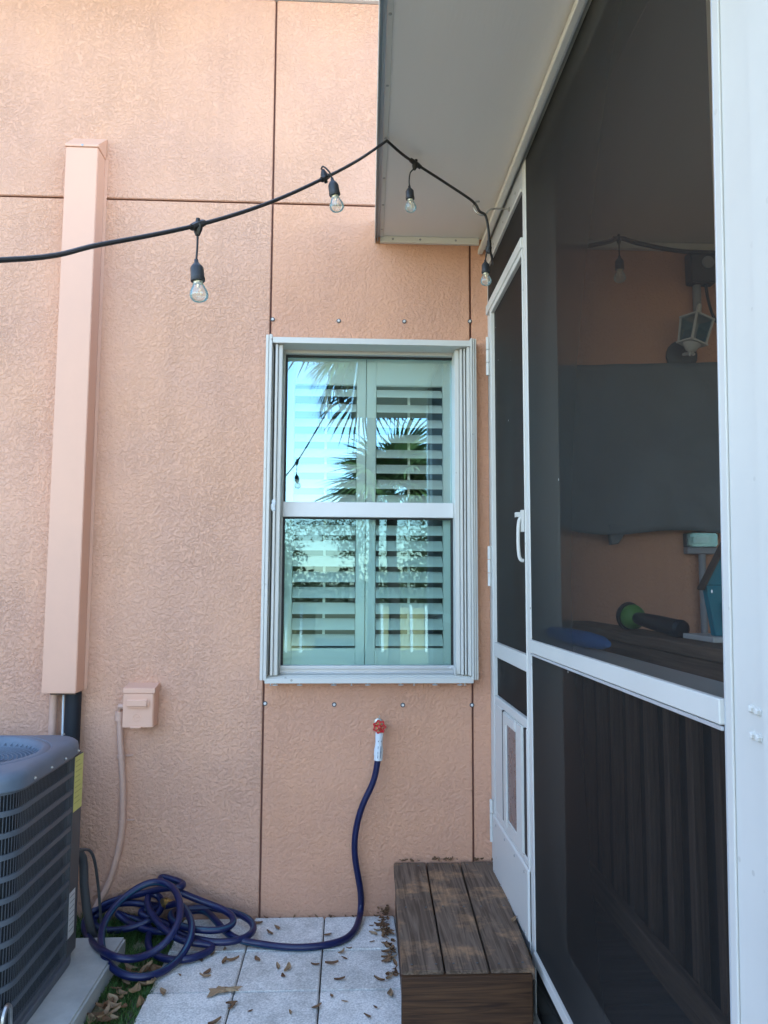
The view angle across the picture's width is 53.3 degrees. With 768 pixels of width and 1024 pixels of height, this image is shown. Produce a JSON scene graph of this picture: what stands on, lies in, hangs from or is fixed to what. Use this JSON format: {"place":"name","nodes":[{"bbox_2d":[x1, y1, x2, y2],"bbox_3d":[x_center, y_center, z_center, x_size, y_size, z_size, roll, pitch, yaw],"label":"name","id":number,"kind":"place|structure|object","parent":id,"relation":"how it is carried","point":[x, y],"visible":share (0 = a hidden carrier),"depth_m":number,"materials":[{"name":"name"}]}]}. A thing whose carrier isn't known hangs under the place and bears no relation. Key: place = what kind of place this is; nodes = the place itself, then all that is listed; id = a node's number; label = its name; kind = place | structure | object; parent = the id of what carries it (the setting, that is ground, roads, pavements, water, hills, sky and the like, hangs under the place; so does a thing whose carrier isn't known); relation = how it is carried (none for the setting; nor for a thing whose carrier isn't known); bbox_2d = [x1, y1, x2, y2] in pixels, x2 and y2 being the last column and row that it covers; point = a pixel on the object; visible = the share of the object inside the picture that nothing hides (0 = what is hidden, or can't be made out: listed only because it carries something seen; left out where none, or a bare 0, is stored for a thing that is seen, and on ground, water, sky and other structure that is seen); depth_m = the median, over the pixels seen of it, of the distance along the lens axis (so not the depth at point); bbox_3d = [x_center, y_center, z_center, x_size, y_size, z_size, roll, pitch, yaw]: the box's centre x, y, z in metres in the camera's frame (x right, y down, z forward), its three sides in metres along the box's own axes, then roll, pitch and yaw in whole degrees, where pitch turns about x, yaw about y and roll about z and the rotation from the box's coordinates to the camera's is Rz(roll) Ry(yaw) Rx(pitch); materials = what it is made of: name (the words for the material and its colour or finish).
{"place":"outdoors","nodes":[
{"label":"outdoors","id":0,"kind":"place"},
{"bbox_2d":[76,909,184,1023],"bbox_3d":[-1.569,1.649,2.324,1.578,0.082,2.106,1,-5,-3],"label":"grass","id":1,"kind":"structure","parent":0,"point":[133,937],"depth_m":2.89,"materials":[{"name":"green plant"}]},
{"bbox_2d":[27,937,125,1023],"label":"concrete pad","id":2,"kind":"object","parent":1,"relation":"on","point":[74,993],"visible":0.5,"depth_m":2.66,"materials":[{"name":"grey concrete"}]},
{"bbox_2d":[0,733,101,1023],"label":"air conditioner","id":3,"kind":"object","parent":2,"relation":"on","point":[43,858],"visible":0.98,"depth_m":2.58,"materials":[{"name":"black metal"}]},
{"bbox_2d":[87,1013,95,1023],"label":"fallen leaf","id":4,"kind":"object","parent":1,"relation":"on","point":[91,1018],"visible":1,"depth_m":2.55,"materials":[{"name":"brown plant"}]},
{"bbox_2d":[87,1011,103,1016],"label":"fallen leaf","id":5,"kind":"object","parent":1,"relation":"on","point":[95,1014],"visible":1,"depth_m":2.56,"materials":[{"name":"brown plant"}]},
{"bbox_2d":[96,1016,110,1021],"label":"fallen leaf","id":6,"kind":"object","parent":1,"relation":"on","point":[104,1018],"visible":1,"depth_m":2.55,"materials":[{"name":"brown plant"}]},
{"bbox_2d":[97,1004,109,1017],"bbox_3d":[-0.935,1.678,2.571,0.025,0.016,0.056,-13,5,28],"label":"fallen leaf","id":7,"kind":"object","parent":1,"relation":"on","point":[106,1010],"visible":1,"depth_m":2.58,"materials":[{"name":"brown plant"}]},
{"bbox_2d":[103,997,113,1006],"bbox_3d":[-0.948,1.687,2.631,0.026,0.019,0.069,9,-13,11],"label":"fallen leaf","id":8,"kind":"object","parent":1,"relation":"on","point":[105,1003],"visible":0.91,"depth_m":2.64,"materials":[{"name":"brown plant"}]},
{"bbox_2d":[104,1012,117,1019],"bbox_3d":[-0.921,1.692,2.566,0.062,0.016,0.026,6,12,28],"label":"fallen leaf","id":9,"kind":"object","parent":1,"relation":"on","point":[113,1016],"visible":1,"depth_m":2.57,"materials":[{"name":"brown plant"}]},
{"bbox_2d":[107,993,117,1002],"bbox_3d":[-0.936,1.690,2.653,0.030,0.019,0.069,-12,9,-33],"label":"fallen leaf","id":10,"kind":"object","parent":1,"relation":"on","point":[110,995],"visible":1,"depth_m":2.67,"materials":[{"name":"brown plant"}]},
{"bbox_2d":[107,1001,121,1007],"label":"fallen leaf","id":11,"kind":"object","parent":1,"relation":"on","point":[113,1005],"visible":0.97,"depth_m":2.62,"materials":[{"name":"brown plant"}]},
{"bbox_2d":[108,1005,120,1014],"bbox_3d":[-0.913,1.688,2.591,0.020,0.012,0.046,-10,0,44],"label":"fallen leaf","id":12,"kind":"object","parent":1,"relation":"on","point":[114,1010],"visible":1,"depth_m":2.60,"materials":[{"name":"brown plant"}]},
{"bbox_2d":[116,986,127,994],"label":"fallen leaf","id":13,"kind":"object","parent":1,"relation":"on","point":[122,992],"visible":1,"depth_m":2.72,"materials":[{"name":"brown plant"}]},
{"bbox_2d":[124,963,137,969],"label":"fallen leaf","id":14,"kind":"object","parent":1,"relation":"on","point":[127,965],"visible":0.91,"depth_m":2.90,"materials":[{"name":"brown plant"}]},
{"bbox_2d":[129,982,140,992],"bbox_3d":[-0.880,1.693,2.715,0.031,0.019,0.070,10,-14,16],"label":"fallen leaf","id":15,"kind":"object","parent":1,"relation":"on","point":[135,988],"visible":1,"depth_m":2.73,"materials":[{"name":"brown plant"}]},
{"bbox_2d":[140,960,152,972],"bbox_3d":[-0.893,1.704,2.859,0.032,0.020,0.072,-6,2,20],"label":"fallen leaf","id":16,"kind":"object","parent":1,"relation":"on","point":[148,964],"visible":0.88,"depth_m":2.88,"materials":[{"name":"brown plant"}]},
{"bbox_2d":[146,962,155,970],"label":"fallen leaf","id":17,"kind":"object","parent":1,"relation":"on","point":[151,968],"visible":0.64,"depth_m":2.87,"materials":[{"name":"brown plant"}]},
{"bbox_2d":[146,977,155,983],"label":"fallen leaf","id":18,"kind":"object","parent":1,"relation":"on","point":[150,982],"visible":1,"depth_m":2.76,"materials":[{"name":"brown plant"}]},
{"bbox_2d":[0,0,569,923],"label":"house","id":19,"kind":"structure","parent":1,"relation":"on","point":[290,596],"depth_m":3.56,"materials":[{"name":"pink"}]},
{"bbox_2d":[41,138,107,748],"bbox_3d":[-1.399,-0.051,3.416,0.176,3.464,0.112,1,-5,-3],"label":"line cover","id":20,"kind":"object","parent":19,"relation":"attached to","point":[69,576],"visible":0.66,"depth_m":3.41,"materials":[{"name":"paint"}]},
{"bbox_2d":[92,704,134,907],"bbox_3d":[-1.179,1.319,3.312,0.186,0.965,0.061,1,-5,-13],"label":"conduit","id":21,"kind":"object","parent":19,"relation":"attached to","point":[122,812],"visible":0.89,"depth_m":3.32,"materials":[{"name":"beige plastic"}]},
{"bbox_2d":[122,683,159,727],"bbox_3d":[-1.065,0.846,3.350,0.138,0.183,0.106,1,-5,-3],"label":"disconnect box","id":22,"kind":"object","parent":19,"relation":"attached to","point":[140,705],"visible":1,"depth_m":3.31,"materials":[{"name":"paint"}]},
{"bbox_2d":[122,694,152,727],"bbox_3d":[-1.067,0.860,3.316,0.128,0.144,0.004,1,-5,-3],"label":"box door","id":23,"kind":"structure","parent":22,"relation":"in","point":[146,714],"depth_m":3.31,"materials":[{"name":"paint"}]},
{"bbox_2d":[260,334,478,685],"bbox_3d":[-0.064,-0.014,3.551,0.970,1.596,0.202,1,-5,-3],"label":"window","id":24,"kind":"structure","parent":19,"relation":"in","point":[461,512],"depth_m":3.51,"materials":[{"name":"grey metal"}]},
{"bbox_2d":[373,715,385,733],"bbox_3d":[-0.021,0.940,3.386,0.060,0.084,0.118,1,-5,-3],"label":"hose faucet","id":25,"kind":"object","parent":19,"relation":"attached to","point":[378,724],"visible":1,"depth_m":3.34,"materials":[{"name":"red metal"}]},
{"bbox_2d":[81,732,382,981],"bbox_3d":[-0.625,1.342,3.091,1.261,0.803,0.539,1,-5,-3],"label":"garden hose","id":26,"kind":"object","parent":25,"relation":"hanging from","point":[174,927],"visible":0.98,"depth_m":3.11,"materials":[{"name":"blue rubber"}]},
{"bbox_2d":[375,0,767,1023],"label":"screened porch","id":27,"kind":"object","parent":1,"relation":"on","point":[613,154],"visible":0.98,"depth_m":1.85,"materials":[{"name":"white paint"}]},
{"bbox_2d":[472,201,509,215],"bbox_3d":[0.436,-1.234,3.115,0.152,0.062,0.018,1,-5,-4],"label":"screw hook","id":28,"kind":"object","parent":27,"relation":"attached to","point":[476,212],"visible":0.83,"depth_m":3.11,"materials":[{"name":"metal"}]},
{"bbox_2d":[0,139,493,302],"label":"string light","id":29,"kind":"object","parent":28,"relation":"hanging from","point":[197,278],"visible":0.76,"depth_m":1.95,"materials":[{"name":"black plastic"}]},
{"bbox_2d":[486,237,531,954],"bbox_3d":[0.499,0.281,3.118,0.068,2.570,0.729,1,-5,-3],"label":"screen door","id":30,"kind":"structure","parent":27,"relation":"in","point":[510,837],"depth_m":3.06,"materials":[{"name":"white paint"}]},
{"bbox_2d":[125,915,536,1023],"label":"patio","id":31,"kind":"structure","parent":0,"point":[267,992],"depth_m":2.81,"materials":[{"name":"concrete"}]},
{"bbox_2d":[136,995,143,1007],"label":"fallen leaf","id":32,"kind":"object","parent":31,"relation":"on","point":[139,1001],"visible":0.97,"depth_m":2.66,"materials":[{"name":"brown plant"}]},
{"bbox_2d":[160,987,166,994],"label":"fallen leaf","id":33,"kind":"object","parent":31,"relation":"on","point":[163,991],"visible":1,"depth_m":2.72,"materials":[{"name":"brown plant"}]},
{"bbox_2d":[199,973,210,976],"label":"fallen leaf","id":34,"kind":"object","parent":31,"relation":"on","point":[205,975],"visible":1,"depth_m":2.84,"materials":[{"name":"brown plant"}]},
{"bbox_2d":[208,1016,221,1023],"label":"fallen leaf","id":35,"kind":"object","parent":31,"relation":"on","point":[216,1020],"visible":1,"depth_m":2.54,"materials":[{"name":"brown plant"}]},
{"bbox_2d":[207,985,241,996],"bbox_3d":[-0.566,1.702,2.728,0.128,0.012,0.070,1,-5,-11],"label":"crumpled leaf","id":36,"kind":"object","parent":31,"relation":"on","point":[218,989],"visible":1,"depth_m":2.73,"materials":[{"name":"brown plant"}]},
{"bbox_2d":[225,955,238,960],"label":"fallen leaf","id":37,"kind":"object","parent":31,"relation":"on","point":[232,959],"visible":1,"depth_m":2.96,"materials":[{"name":"brown plant"}]},
{"bbox_2d":[284,962,290,970],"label":"fallen leaf","id":38,"kind":"object","parent":31,"relation":"on","point":[288,966],"visible":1,"depth_m":2.90,"materials":[{"name":"brown plant"}]},
{"bbox_2d":[325,960,338,963],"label":"fallen leaf","id":39,"kind":"object","parent":31,"relation":"on","point":[331,962],"visible":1,"depth_m":2.93,"materials":[{"name":"brown plant"}]},
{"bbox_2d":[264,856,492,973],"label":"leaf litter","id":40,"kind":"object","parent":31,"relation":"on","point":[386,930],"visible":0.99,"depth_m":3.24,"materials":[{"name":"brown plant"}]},
{"bbox_2d":[374,975,384,980],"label":"fallen leaf","id":41,"kind":"object","parent":31,"relation":"on","point":[379,978],"visible":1,"depth_m":2.82,"materials":[{"name":"brown plant"}]},
{"bbox_2d":[387,988,392,995],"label":"fallen leaf","id":42,"kind":"object","parent":31,"relation":"on","point":[390,992],"visible":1,"depth_m":2.72,"materials":[{"name":"brown plant"}]},
{"bbox_2d":[394,861,534,1023],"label":"wooden step","id":43,"kind":"object","parent":31,"relation":"on","point":[487,976],"visible":0.97,"depth_m":2.58,"materials":[{"name":"brown wood"}]},
{"bbox_3d":[2.512,1.594,2.292,3.740,0.216,2.388,1,-5,-3],"label":"porch deck","id":44,"kind":"object","parent":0,"visible":0},
{"bbox_2d":[574,669,724,738],"bbox_3d":[0.917,0.911,2.281,0.150,1.050,2.350,1,-5,-3],"label":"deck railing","id":45,"kind":"object","parent":44,"relation":"on","point":[674,707],"depth_m":2.40,"materials":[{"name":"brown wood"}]}
]}

